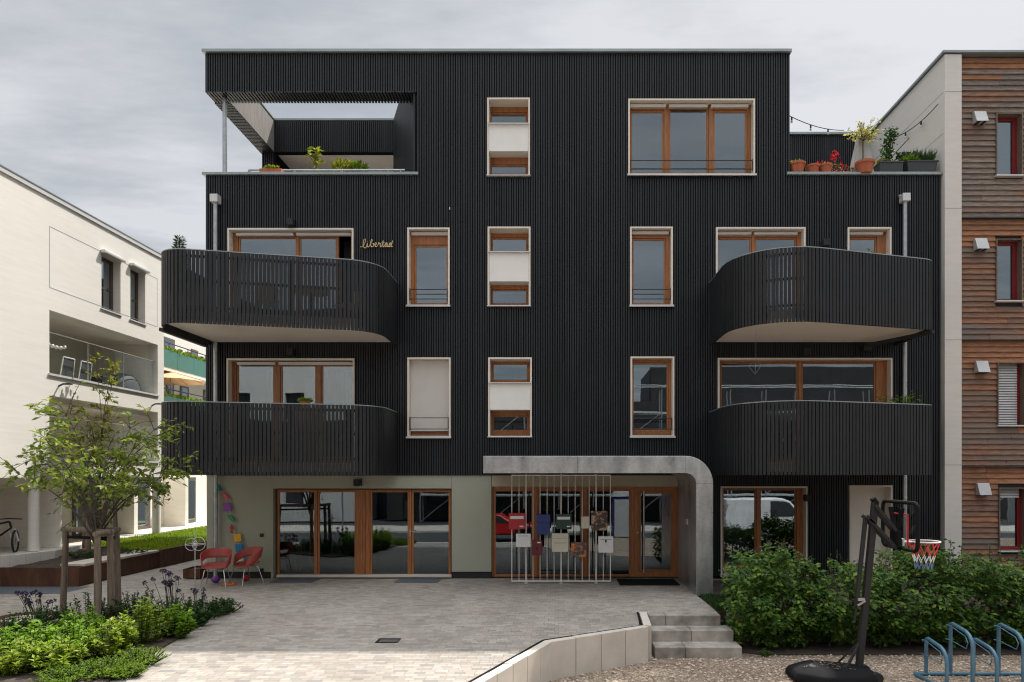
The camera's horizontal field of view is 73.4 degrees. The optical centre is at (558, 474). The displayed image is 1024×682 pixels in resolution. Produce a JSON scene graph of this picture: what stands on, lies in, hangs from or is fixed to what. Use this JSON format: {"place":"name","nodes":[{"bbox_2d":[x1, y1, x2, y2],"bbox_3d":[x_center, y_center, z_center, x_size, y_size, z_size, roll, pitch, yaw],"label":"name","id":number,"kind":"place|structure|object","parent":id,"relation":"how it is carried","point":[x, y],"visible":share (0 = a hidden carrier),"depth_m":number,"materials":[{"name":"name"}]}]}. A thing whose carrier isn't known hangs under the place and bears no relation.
{"place":"outdoors","nodes":[
{"label":"outdoors","id":0,"kind":"place"},
{"bbox_2d":[0,164,206,550],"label":"white house","id":1,"kind":"structure","parent":0,"point":[79,283],"depth_m":17.20,"materials":[{"name":"paint"}]},
{"bbox_2d":[60,356,74,377],"bbox_3d":[-12.565,-2.444,17.285,0.510,1.026,0.472,0,0,0],"label":"folding chair","id":2,"kind":"object","parent":1,"relation":"on","point":[67,367],"visible":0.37,"depth_m":17.27,"materials":[{"name":"white metal"}]},
{"bbox_2d":[78,360,91,380],"bbox_3d":[-12.565,-2.444,17.930,0.510,1.026,0.472,0,0,0],"label":"folding chair","id":3,"kind":"object","parent":1,"relation":"on","point":[82,374],"visible":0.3,"depth_m":17.88,"materials":[{"name":"white metal"}]},
{"bbox_2d":[72,484,98,535],"bbox_3d":[-13.575,0.935,19.725,0.049,1.670,1.150,0,0,0],"label":"door","id":4,"kind":"structure","parent":1,"relation":"in","point":[79,510],"depth_m":19.38,"materials":[{"name":"grey glass"}]},
{"bbox_2d":[100,249,125,315],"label":"window","id":5,"kind":"structure","parent":1,"relation":"in","point":[104,251],"depth_m":18.70,"materials":[{"name":"white metal"}]},
{"bbox_2d":[101,260,149,325],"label":"window","id":6,"kind":"structure","parent":1,"relation":"in","point":[104,266],"depth_m":19.35,"materials":[{"name":"black glass"}]},
{"bbox_2d":[113,373,140,390],"bbox_3d":[-12.600,-2.441,19.883,0.689,1.000,1.152,0,0,0],"label":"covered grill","id":7,"kind":"object","parent":1,"relation":"on","point":[131,382],"visible":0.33,"depth_m":19.66,"materials":[{"name":"grey fabric"}]},
{"bbox_2d":[138,483,149,528],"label":"window","id":8,"kind":"structure","parent":1,"relation":"in","point":[143,510],"depth_m":22.42,"materials":[{"name":"grey glass"}]},
{"bbox_2d":[188,477,195,522],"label":"window","id":9,"kind":"structure","parent":1,"relation":"in","point":[192,482],"depth_m":25.36,"materials":[{"name":"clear glass"}]},
{"bbox_2d":[0,521,206,566],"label":"yard path","id":10,"kind":"structure","parent":0,"point":[9,557],"depth_m":16.07,"materials":[{"name":"grey concrete"}]},
{"bbox_2d":[0,518,21,552],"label":"bicycle","id":11,"kind":"object","parent":10,"relation":"on","point":[15,532],"visible":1,"depth_m":15.63,"materials":[{"name":"metal"}]},
{"bbox_2d":[164,333,205,405],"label":"green balcony house","id":12,"kind":"structure","parent":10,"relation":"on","point":[184,357],"depth_m":46.02,"materials":[{"name":"metal"}]},
{"bbox_2d":[164,372,205,393],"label":"parasol","id":13,"kind":"object","parent":12,"relation":"on","point":[171,378],"visible":0.67,"depth_m":44.66,"materials":[{"name":"beige fabric"}]},
{"bbox_2d":[91,525,206,549],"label":"grass","id":14,"kind":"structure","parent":0,"point":[140,543],"depth_m":19.61,"materials":[{"name":"green plant"}]},
{"bbox_2d":[0,558,930,681],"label":"forecourt","id":15,"kind":"structure","parent":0,"point":[335,629],"depth_m":11.41,"materials":[{"name":"grey stone"}]},
{"bbox_2d":[0,586,89,593],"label":"pavement slab","id":16,"kind":"structure","parent":15,"relation":"on","point":[28,589],"depth_m":14.45,"materials":[{"name":"grey concrete"}]},
{"bbox_2d":[0,613,204,681],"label":"flower bed","id":17,"kind":"object","parent":15,"relation":"on","point":[27,675],"visible":0.2,"depth_m":8.85,"materials":[{"name":"plant"}]},
{"bbox_2d":[0,635,45,675],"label":"garden bush","id":18,"kind":"object","parent":17,"relation":"on","point":[14,666],"visible":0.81,"depth_m":8.27,"materials":[{"name":"green plant"}]},
{"bbox_2d":[0,611,49,636],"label":"garden bush","id":19,"kind":"object","parent":17,"relation":"on","point":[22,621],"visible":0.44,"depth_m":10.03,"materials":[{"name":"green plant"}]},
{"bbox_2d":[0,616,62,658],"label":"garden bush","id":20,"kind":"object","parent":17,"relation":"on","point":[33,634],"visible":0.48,"depth_m":9.09,"materials":[{"name":"green plant"}]},
{"bbox_2d":[14,589,56,619],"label":"allium plant","id":21,"kind":"object","parent":17,"relation":"on","point":[27,600],"visible":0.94,"depth_m":10.89,"materials":[{"name":"purple plant"}]},
{"bbox_2d":[0,604,74,627],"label":"garden bush","id":22,"kind":"object","parent":17,"relation":"on","point":[40,616],"visible":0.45,"depth_m":10.57,"materials":[{"name":"green plant"}]},
{"bbox_2d":[22,633,90,673],"bbox_3d":[-6.159,2.198,8.395,0.617,0.472,0.627,0,0,0],"label":"garden bush","id":23,"kind":"object","parent":17,"relation":"on","point":[61,656],"visible":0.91,"depth_m":8.33,"materials":[{"name":"green plant"}]},
{"bbox_2d":[29,660,101,681],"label":"garden bush","id":24,"kind":"object","parent":17,"relation":"on","point":[60,672],"visible":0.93,"depth_m":7.96,"materials":[{"name":"green plant"}]},
{"bbox_2d":[35,617,103,661],"bbox_3d":[-6.358,2.160,8.906,0.788,0.561,0.764,0,0,-33],"label":"garden bush","id":25,"kind":"object","parent":17,"relation":"on","point":[73,632],"visible":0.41,"depth_m":8.88,"materials":[{"name":"green plant"}]},
{"bbox_2d":[57,605,108,644],"bbox_3d":[-6.781,2.140,9.744,0.682,0.588,0.712,0,0,0],"label":"garden bush","id":26,"kind":"object","parent":17,"relation":"on","point":[89,620],"visible":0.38,"depth_m":9.71,"materials":[{"name":"green plant"}]},
{"bbox_2d":[52,592,121,623],"bbox_3d":[-7.481,2.153,10.925,0.871,0.562,0.869,0,0,0],"label":"garden bush","id":27,"kind":"object","parent":17,"relation":"on","point":[105,612],"visible":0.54,"depth_m":10.85,"materials":[{"name":"green plant"}]},
{"bbox_2d":[59,527,121,622],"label":"tree stakes","id":28,"kind":"object","parent":17,"relation":"on","point":[113,571],"visible":0.79,"depth_m":11.29,"materials":[{"name":"brown wood"}]},
{"bbox_2d":[0,380,201,600],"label":"young tree","id":29,"kind":"object","parent":17,"relation":"on","point":[120,481],"visible":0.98,"depth_m":11.16,"materials":[{"name":"green plant"}]},
{"bbox_2d":[68,654,139,679],"bbox_3d":[-5.469,2.308,8.256,0.765,0.253,0.781,0,0,0],"label":"garden bush","id":30,"kind":"object","parent":17,"relation":"on","point":[104,666],"visible":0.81,"depth_m":8.20,"materials":[{"name":"green plant"}]},
{"bbox_2d":[82,612,138,660],"bbox_3d":[-5.922,2.125,9.005,0.661,0.616,0.697,0,0,0],"label":"garden bush","id":31,"kind":"object","parent":17,"relation":"on","point":[117,636],"visible":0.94,"depth_m":8.93,"materials":[{"name":"green plant"}]},
{"bbox_2d":[100,661,148,680],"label":"garden bush","id":32,"kind":"object","parent":17,"relation":"on","point":[137,670],"visible":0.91,"depth_m":8.17,"materials":[{"name":"green plant"}]},
{"bbox_2d":[110,586,165,620],"bbox_3d":[-6.887,2.150,11.287,0.790,0.568,0.947,0,0,-19],"label":"garden bush","id":33,"kind":"object","parent":17,"relation":"on","point":[127,606],"visible":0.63,"depth_m":11.21,"materials":[{"name":"green plant"}]},
{"bbox_2d":[105,645,171,667],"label":"garden bush","id":34,"kind":"object","parent":17,"relation":"on","point":[140,654],"visible":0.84,"depth_m":8.73,"materials":[{"name":"green plant"}]},
{"bbox_2d":[109,595,172,646],"bbox_3d":[-5.932,2.074,9.761,0.658,0.720,0.785,0,0,40],"label":"garden bush","id":35,"kind":"object","parent":17,"relation":"on","point":[149,617],"visible":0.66,"depth_m":9.72,"materials":[{"name":"green plant"}]},
{"bbox_2d":[142,568,180,615],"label":"allium plant","id":36,"kind":"object","parent":17,"relation":"on","point":[165,582],"visible":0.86,"depth_m":11.48,"materials":[{"name":"purple plant"}]},
{"bbox_2d":[154,603,196,638],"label":"garden bush","id":37,"kind":"object","parent":17,"relation":"on","point":[183,627],"visible":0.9,"depth_m":10.13,"materials":[{"name":"green plant"}]},
{"bbox_2d":[148,593,203,616],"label":"garden bush","id":38,"kind":"object","parent":17,"relation":"on","point":[188,603],"visible":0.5,"depth_m":11.30,"materials":[{"name":"green plant"}]},
{"bbox_2d":[176,608,214,628],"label":"garden bush","id":39,"kind":"object","parent":17,"relation":"on","point":[200,616],"visible":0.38,"depth_m":10.96,"materials":[{"name":"green plant"}]},
{"bbox_2d":[182,596,233,618],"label":"garden bush","id":40,"kind":"object","parent":17,"relation":"on","point":[210,607],"visible":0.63,"depth_m":11.58,"materials":[{"name":"green plant"}]},
{"bbox_2d":[204,597,244,614],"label":"garden bush","id":41,"kind":"object","parent":17,"relation":"on","point":[231,608],"visible":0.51,"depth_m":11.99,"materials":[{"name":"green plant"}]},
{"bbox_2d":[0,541,206,585],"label":"corten bed","id":42,"kind":"object","parent":15,"relation":"on","point":[49,576],"visible":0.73,"depth_m":15.21,"materials":[{"name":"metal"}]},
{"bbox_2d":[13,546,125,566],"bbox_3d":[-11.410,1.954,16.350,1.780,0.246,2.700,0,0,0],"label":"soil bed","id":43,"kind":"object","parent":42,"relation":"in","point":[55,562],"visible":0.38,"depth_m":15.87,"materials":[{"name":"brown soil"}]},
{"bbox_2d":[82,492,117,551],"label":"tree stakes","id":44,"kind":"object","parent":43,"relation":"on","point":[86,543],"visible":0.41,"depth_m":17.36,"materials":[{"name":"wood"}]},
{"bbox_2d":[59,352,142,540],"bbox_3d":[-11.542,-0.572,17.365,1.902,5.007,1.478,0,0,-36],"label":"sapling","id":45,"kind":"object","parent":43,"relation":"on","point":[107,411],"visible":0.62,"depth_m":17.37,"materials":[{"name":"green plant"}]},
{"bbox_2d":[60,550,158,565],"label":"bench slab","id":46,"kind":"structure","parent":42,"relation":"on","point":[87,562],"depth_m":16.00,"materials":[{"name":"concrete"}]},
{"bbox_2d":[183,566,206,577],"bbox_3d":[-8.518,2.300,16.200,0.396,0.220,0.600,0,0,0],"label":"corten planter","id":47,"kind":"object","parent":15,"relation":"on","point":[194,572],"visible":0.76,"depth_m":15.90,"materials":[{"name":"metal"}]},
{"bbox_2d":[200,548,231,587],"bbox_3d":[-7.512,2.035,15.048,0.634,0.795,0.635,0,0,-14],"label":"shell chair","id":48,"kind":"object","parent":15,"relation":"on","point":[214,553],"visible":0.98,"depth_m":15.14,"materials":[{"name":"red metal"}]},
{"bbox_2d":[229,547,263,585],"bbox_3d":[-6.926,2.035,15.292,0.634,0.795,0.635,0,0,32],"label":"shell chair","id":49,"kind":"object","parent":15,"relation":"on","point":[255,553],"visible":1,"depth_m":15.33,"materials":[{"name":"red metal"}]},
{"bbox_2d":[270,578,319,582],"bbox_3d":[-6.016,2.420,15.650,0.939,0.016,0.540,0,0,0],"label":"doormat","id":50,"kind":"object","parent":15,"relation":"on","point":[295,580],"visible":1,"depth_m":15.60,"materials":[{"name":"grey fabric"}]},
{"bbox_2d":[394,578,441,582],"bbox_3d":[-3.200,2.420,15.650,0.975,0.016,0.540,0,0,0],"label":"doormat","id":51,"kind":"object","parent":15,"relation":"on","point":[418,580],"visible":1,"depth_m":15.60,"materials":[{"name":"grey fabric"}]},
{"bbox_2d":[159,48,942,595],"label":"apartment building","id":52,"kind":"structure","parent":15,"relation":"on","point":[617,270],"depth_m":15.96,"materials":[{"name":"black wood"}]},
{"bbox_2d":[217,478,243,561],"bbox_3d":[-7.632,1.053,15.910,0.640,1.935,0.164,0,0,0],"label":"garland","id":53,"kind":"object","parent":52,"relation":"hanging from","point":[237,537],"visible":0.94,"depth_m":15.90,"materials":[{"name":"multicoloured fabric"}]},
{"bbox_2d":[227,228,353,317],"bbox_3d":[-6.239,-4.496,16.329,2.931,2.482,0.782,0,0,0],"label":"window","id":54,"kind":"structure","parent":52,"relation":"in","point":[234,235],"depth_m":16.12,"materials":[{"name":"brown wood"}]},
{"bbox_2d":[226,358,354,462],"bbox_3d":[-6.239,-1.470,16.198,2.975,2.470,0.520,0,0,0],"label":"window","id":55,"kind":"structure","parent":52,"relation":"in","point":[340,385],"depth_m":16.16,"materials":[{"name":"brown wood"}]},
{"bbox_2d":[282,505,312,529],"bbox_3d":[-6.384,1.058,16.756,0.751,0.614,0.048,0,0,0],"label":"poster board","id":56,"kind":"object","parent":52,"relation":"attached to","point":[297,517],"visible":1,"depth_m":16.75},
{"bbox_2d":[294,537,313,571],"bbox_3d":[-6.283,1.980,17.000,0.400,0.840,0.360,0,0,0],"label":"stool","id":57,"kind":"object","parent":52,"relation":"on","point":[301,538],"visible":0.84,"depth_m":16.84,"materials":[{"name":"yellow paint"}]},
{"bbox_2d":[301,146,325,171],"bbox_3d":[-6.109,-7.468,17.021,0.616,1.316,0.458,0,0,0],"label":"potted tree","id":58,"kind":"object","parent":52,"relation":"on","point":[316,161],"visible":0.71,"depth_m":16.98,"materials":[{"name":"green plant"}]},
{"bbox_2d":[277,489,358,573],"bbox_3d":[-5.658,1.372,16.150,1.930,2.043,0.100,0,0,0],"label":"terrace door","id":59,"kind":"structure","parent":52,"relation":"in","point":[316,491],"depth_m":16.13,"materials":[{"name":"brown wood"}]},
{"bbox_2d":[330,157,353,171],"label":"potted plant","id":60,"kind":"object","parent":52,"relation":"on","point":[342,165],"visible":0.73,"depth_m":16.91,"materials":[{"name":"green plant"}]},
{"bbox_2d":[368,489,450,573],"bbox_3d":[-3.503,1.372,16.135,1.944,2.043,0.130,0,0,0],"label":"terrace door","id":61,"kind":"structure","parent":52,"relation":"in","point":[411,531],"depth_m":16.13,"materials":[{"name":"brown wood"}]},
{"bbox_2d":[406,227,450,306],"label":"window","id":62,"kind":"structure","parent":52,"relation":"in","point":[417,237],"depth_m":16.11,"materials":[{"name":"brown wood"}]},
{"bbox_2d":[406,357,450,437],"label":"window","id":63,"kind":"structure","parent":52,"relation":"in","point":[428,378],"depth_m":16.11,"materials":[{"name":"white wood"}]},
{"bbox_2d":[486,98,530,176],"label":"stair window","id":64,"kind":"structure","parent":52,"relation":"in","point":[508,144],"depth_m":15.95,"materials":[{"name":"white wood"}]},
{"bbox_2d":[487,227,530,306],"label":"stair window","id":65,"kind":"structure","parent":52,"relation":"in","point":[507,270],"depth_m":15.95,"materials":[{"name":"white wood"}]},
{"bbox_2d":[487,357,531,437],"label":"stair window","id":66,"kind":"structure","parent":52,"relation":"in","point":[506,398],"depth_m":15.95,"materials":[{"name":"white wood"}]},
{"bbox_2d":[492,487,633,576],"bbox_3d":[0.105,1.345,16.130,3.330,2.111,0.100,0,0,0],"label":"entrance window","id":67,"kind":"structure","parent":52,"relation":"in","point":[584,491],"depth_m":16.10,"materials":[{"name":"brown wood"}]},
{"bbox_2d":[629,227,673,306],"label":"window","id":68,"kind":"structure","parent":52,"relation":"in","point":[665,234],"depth_m":16.09,"materials":[{"name":"brown wood"}]},
{"bbox_2d":[630,356,675,437],"bbox_3d":[2.185,-1.801,16.050,1.060,1.895,0.340,0,0,0],"label":"window","id":69,"kind":"structure","parent":52,"relation":"in","point":[668,361],"depth_m":16.14,"materials":[{"name":"brown wood"}]},
{"bbox_2d":[634,487,677,576],"bbox_3d":[2.322,1.345,16.076,1.095,2.111,0.208,0,0,0],"label":"entrance door","id":70,"kind":"structure","parent":52,"relation":"in","point":[673,491],"depth_m":16.08,"materials":[{"name":"brown wood"}]},
{"bbox_2d":[627,99,756,175],"bbox_3d":[3.098,-7.844,16.050,2.995,1.808,0.340,0,0,0],"label":"window","id":71,"kind":"structure","parent":52,"relation":"in","point":[712,107],"depth_m":16.12,"materials":[{"name":"brown wood"}]},
{"bbox_2d":[715,227,805,308],"bbox_3d":[4.707,-4.507,16.079,2.083,2.504,0.282,0,0,0],"label":"window","id":72,"kind":"structure","parent":52,"relation":"in","point":[798,234],"depth_m":16.06,"materials":[{"name":"brown wood"}]},
{"bbox_2d":[719,486,807,576],"bbox_3d":[4.783,1.322,16.169,2.060,2.096,0.578,0,0,0],"label":"window","id":73,"kind":"structure","parent":52,"relation":"in","point":[733,499],"depth_m":16.17,"materials":[{"name":"brown wood"}]},
{"bbox_2d":[790,159,805,171],"bbox_3d":[5.591,-7.216,16.080,0.412,0.326,0.409,0,0,0],"label":"flower pot","id":74,"kind":"object","parent":52,"relation":"on","point":[798,165],"visible":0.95,"depth_m":15.95,"materials":[{"name":"ceramic"}]},
{"bbox_2d":[717,358,892,461],"bbox_3d":[5.739,-1.475,16.079,4.061,2.481,0.282,0,0,0],"label":"window","id":75,"kind":"structure","parent":52,"relation":"in","point":[882,367],"depth_m":16.14,"materials":[{"name":"brown wood"}]},
{"bbox_2d":[816,150,854,171],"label":"geranium","id":76,"kind":"object","parent":52,"relation":"on","point":[838,165],"visible":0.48,"depth_m":16.38,"materials":[{"name":"red plant"}]},
{"bbox_2d":[850,122,871,171],"bbox_3d":[7.607,-7.822,17.200,0.544,2.024,0.544,0,0,22],"label":"closed parasol","id":77,"kind":"object","parent":52,"relation":"on","point":[857,154],"visible":0.41,"depth_m":17.08,"materials":[{"name":"white fabric"}]},
{"bbox_2d":[843,117,883,158],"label":"variegated shrub","id":78,"kind":"object","parent":52,"relation":"on","point":[866,133],"visible":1,"depth_m":16.87,"materials":[{"name":"beige plant"}]},
{"bbox_2d":[854,158,874,172],"bbox_3d":[7.143,-7.144,15.980,0.452,0.271,0.452,0,0,0],"label":"flower pot","id":79,"kind":"object","parent":52,"relation":"on","point":[865,165],"visible":0.98,"depth_m":15.84,"materials":[{"name":"ceramic"}]},
{"bbox_2d":[847,227,891,254],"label":"window","id":80,"kind":"structure","parent":52,"relation":"in","point":[882,236],"depth_m":16.06,"materials":[{"name":"brown wood"}]},
{"bbox_2d":[849,485,892,572],"bbox_3d":[7.272,1.330,16.089,0.998,2.159,0.302,0,0,0],"label":"side door","id":81,"kind":"structure","parent":52,"relation":"in","point":[859,495],"depth_m":16.20,"materials":[{"name":"white paint"}]},
{"bbox_2d":[873,158,903,171],"bbox_3d":[7.752,-7.228,16.128,0.595,0.384,0.348,0,0,0],"label":"planter trough","id":82,"kind":"object","parent":52,"relation":"on","point":[885,165],"visible":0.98,"depth_m":15.99,"materials":[{"name":"grey plastic"}]},
{"bbox_2d":[879,126,914,160],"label":"climbing plant","id":83,"kind":"object","parent":82,"relation":"in","point":[888,142],"visible":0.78,"depth_m":16.19,"materials":[{"name":"green plant"}]},
{"bbox_2d":[899,146,938,171],"bbox_3d":[8.490,-7.359,16.129,0.918,0.647,0.492,0,0,0],"label":"planter trough","id":84,"kind":"object","parent":52,"relation":"on","point":[917,161],"visible":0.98,"depth_m":15.99,"materials":[{"name":"grey plastic"}]},
{"bbox_2d":[511,473,610,582],"bbox_3d":[0.057,1.191,15.335,2.217,2.478,0.100,0,0,0],"label":"mailbox rack","id":85,"kind":"object","parent":15,"relation":"on","point":[560,580],"visible":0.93,"depth_m":15.32,"materials":[{"name":"metal"}]},
{"bbox_2d":[509,513,524,528],"bbox_3d":[-0.920,1.032,15.212,0.365,0.354,0.116,0,0,0],"label":"mailbox","id":86,"kind":"object","parent":85,"relation":"attached to","point":[516,520],"visible":1,"depth_m":15.16,"materials":[{"name":"red paint"}]},
{"bbox_2d":[516,533,530,546],"bbox_3d":[-0.780,1.458,15.213,0.323,0.292,0.115,0,0,0],"label":"mailbox","id":87,"kind":"object","parent":85,"relation":"attached to","point":[523,539],"visible":1,"depth_m":15.16,"materials":[{"name":"paint"}]},
{"bbox_2d":[536,514,549,534],"bbox_3d":[-0.336,1.105,15.208,0.308,0.447,0.132,0,0,0],"label":"mailbox","id":88,"kind":"object","parent":85,"relation":"attached to","point":[543,523],"visible":1,"depth_m":15.16,"materials":[{"name":"paint"}]},
{"bbox_2d":[552,533,567,551],"bbox_3d":[0.034,1.507,15.208,0.372,0.414,0.132,0,0,0],"label":"mailbox","id":89,"kind":"object","parent":85,"relation":"attached to","point":[559,542],"visible":1,"depth_m":15.16,"materials":[{"name":"paint"}]},
{"bbox_2d":[556,514,571,528],"bbox_3d":[0.113,1.041,15.212,0.350,0.336,0.116,0,0,0],"label":"mailbox","id":90,"kind":"object","parent":85,"relation":"attached to","point":[563,521],"visible":1,"depth_m":15.16,"materials":[{"name":"paint"}]},
{"bbox_2d":[571,542,585,556],"bbox_3d":[0.446,1.665,15.215,0.344,0.323,0.110,0,0,0],"label":"mailbox","id":91,"kind":"object","parent":85,"relation":"attached to","point":[578,549],"visible":1,"depth_m":15.16,"materials":[{"name":"metal"}]},
{"bbox_2d":[591,511,607,529],"bbox_3d":[0.904,1.021,15.208,0.374,0.430,0.132,0,0,0],"label":"mailbox","id":92,"kind":"object","parent":85,"relation":"attached to","point":[598,520],"visible":1,"depth_m":15.16,"materials":[{"name":"brown metal"}]},
{"bbox_2d":[598,536,612,552],"bbox_3d":[1.046,1.549,15.209,0.330,0.362,0.122,0,0,0],"label":"mailbox","id":93,"kind":"object","parent":85,"relation":"attached to","point":[605,544],"visible":1,"depth_m":15.16,"materials":[{"name":"paint"}]},
{"bbox_2d":[617,579,679,584],"bbox_3d":[2.003,2.420,15.440,1.322,0.016,0.880,0,0,0],"label":"doormat","id":94,"kind":"object","parent":15,"relation":"on","point":[647,582],"visible":1,"depth_m":15.31,"materials":[{"name":"black rubber"}]},
{"bbox_2d":[647,612,741,657],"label":"entrance steps","id":95,"kind":"structure","parent":15,"relation":"on","point":[691,635],"depth_m":11.45,"materials":[{"name":"concrete"}]},
{"bbox_2d":[868,50,1023,577],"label":"timber house","id":96,"kind":"structure","parent":15,"relation":"on","point":[971,130],"depth_m":15.95,"materials":[{"name":"wood"}]},
{"bbox_2d":[994,113,1023,177],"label":"window","id":97,"kind":"structure","parent":96,"relation":"in","point":[1016,119],"depth_m":16.00,"materials":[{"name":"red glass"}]},
{"bbox_2d":[994,239,1023,302],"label":"window","id":98,"kind":"structure","parent":96,"relation":"in","point":[1016,245],"depth_m":16.03,"materials":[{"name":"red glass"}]},
{"bbox_2d":[996,362,1023,426],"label":"window","id":99,"kind":"structure","parent":96,"relation":"in","point":[1014,387],"depth_m":16.03,"materials":[{"name":"white glass"}]},
{"bbox_2d":[997,488,1023,551],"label":"window","id":100,"kind":"structure","parent":96,"relation":"in","point":[1018,493],"depth_m":16.06,"materials":[{"name":"red wood"}]},
{"bbox_2d":[0,0,1023,272],"label":"sky","id":101,"kind":"structure","parent":0,"point":[106,108],"materials":[{"name":"grey"}]},
{"bbox_2d":[700,593,752,611],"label":"grass","id":102,"kind":"structure","parent":0,"point":[714,600],"depth_m":13.07,"materials":[{"name":"green plant"}]},
{"bbox_2d":[549,653,1020,681],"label":"gravel","id":103,"kind":"structure","parent":0,"point":[746,667],"depth_m":10.44,"materials":[{"name":"beige gravel"}]},
{"bbox_2d":[468,612,651,681],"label":"retaining wall","id":104,"kind":"structure","parent":103,"relation":"on","point":[546,660],"depth_m":10.16,"materials":[{"name":"concrete"}]},
{"bbox_2d":[785,497,940,681],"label":"basketball stand","id":105,"kind":"object","parent":103,"relation":"on","point":[859,670],"visible":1,"depth_m":9.95,"materials":[{"name":"black metal"}]},
{"bbox_2d":[738,642,1020,654],"bbox_3d":[8.510,3.060,11.675,10.980,0.220,0.850,0,0,0],"label":"soil strip","id":106,"kind":"object","parent":103,"relation":"on","point":[824,648],"visible":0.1,"depth_m":11.55,"materials":[{"name":"brown soil"}]},
{"bbox_2d":[718,538,1023,648],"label":"hedge","id":107,"kind":"object","parent":106,"relation":"on","point":[826,614],"visible":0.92,"depth_m":11.47,"materials":[{"name":"green plant"}]},
{"bbox_2d":[913,622,1023,681],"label":"bicycle rack","id":108,"kind":"object","parent":103,"relation":"on","point":[972,673],"visible":1,"depth_m":9.94,"materials":[{"name":"blue metal"}]},
{"bbox_2d":[698,580,1023,624],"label":"planting strip","id":109,"kind":"object","parent":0,"point":[717,588],"visible":0.07,"depth_m":13.71,"materials":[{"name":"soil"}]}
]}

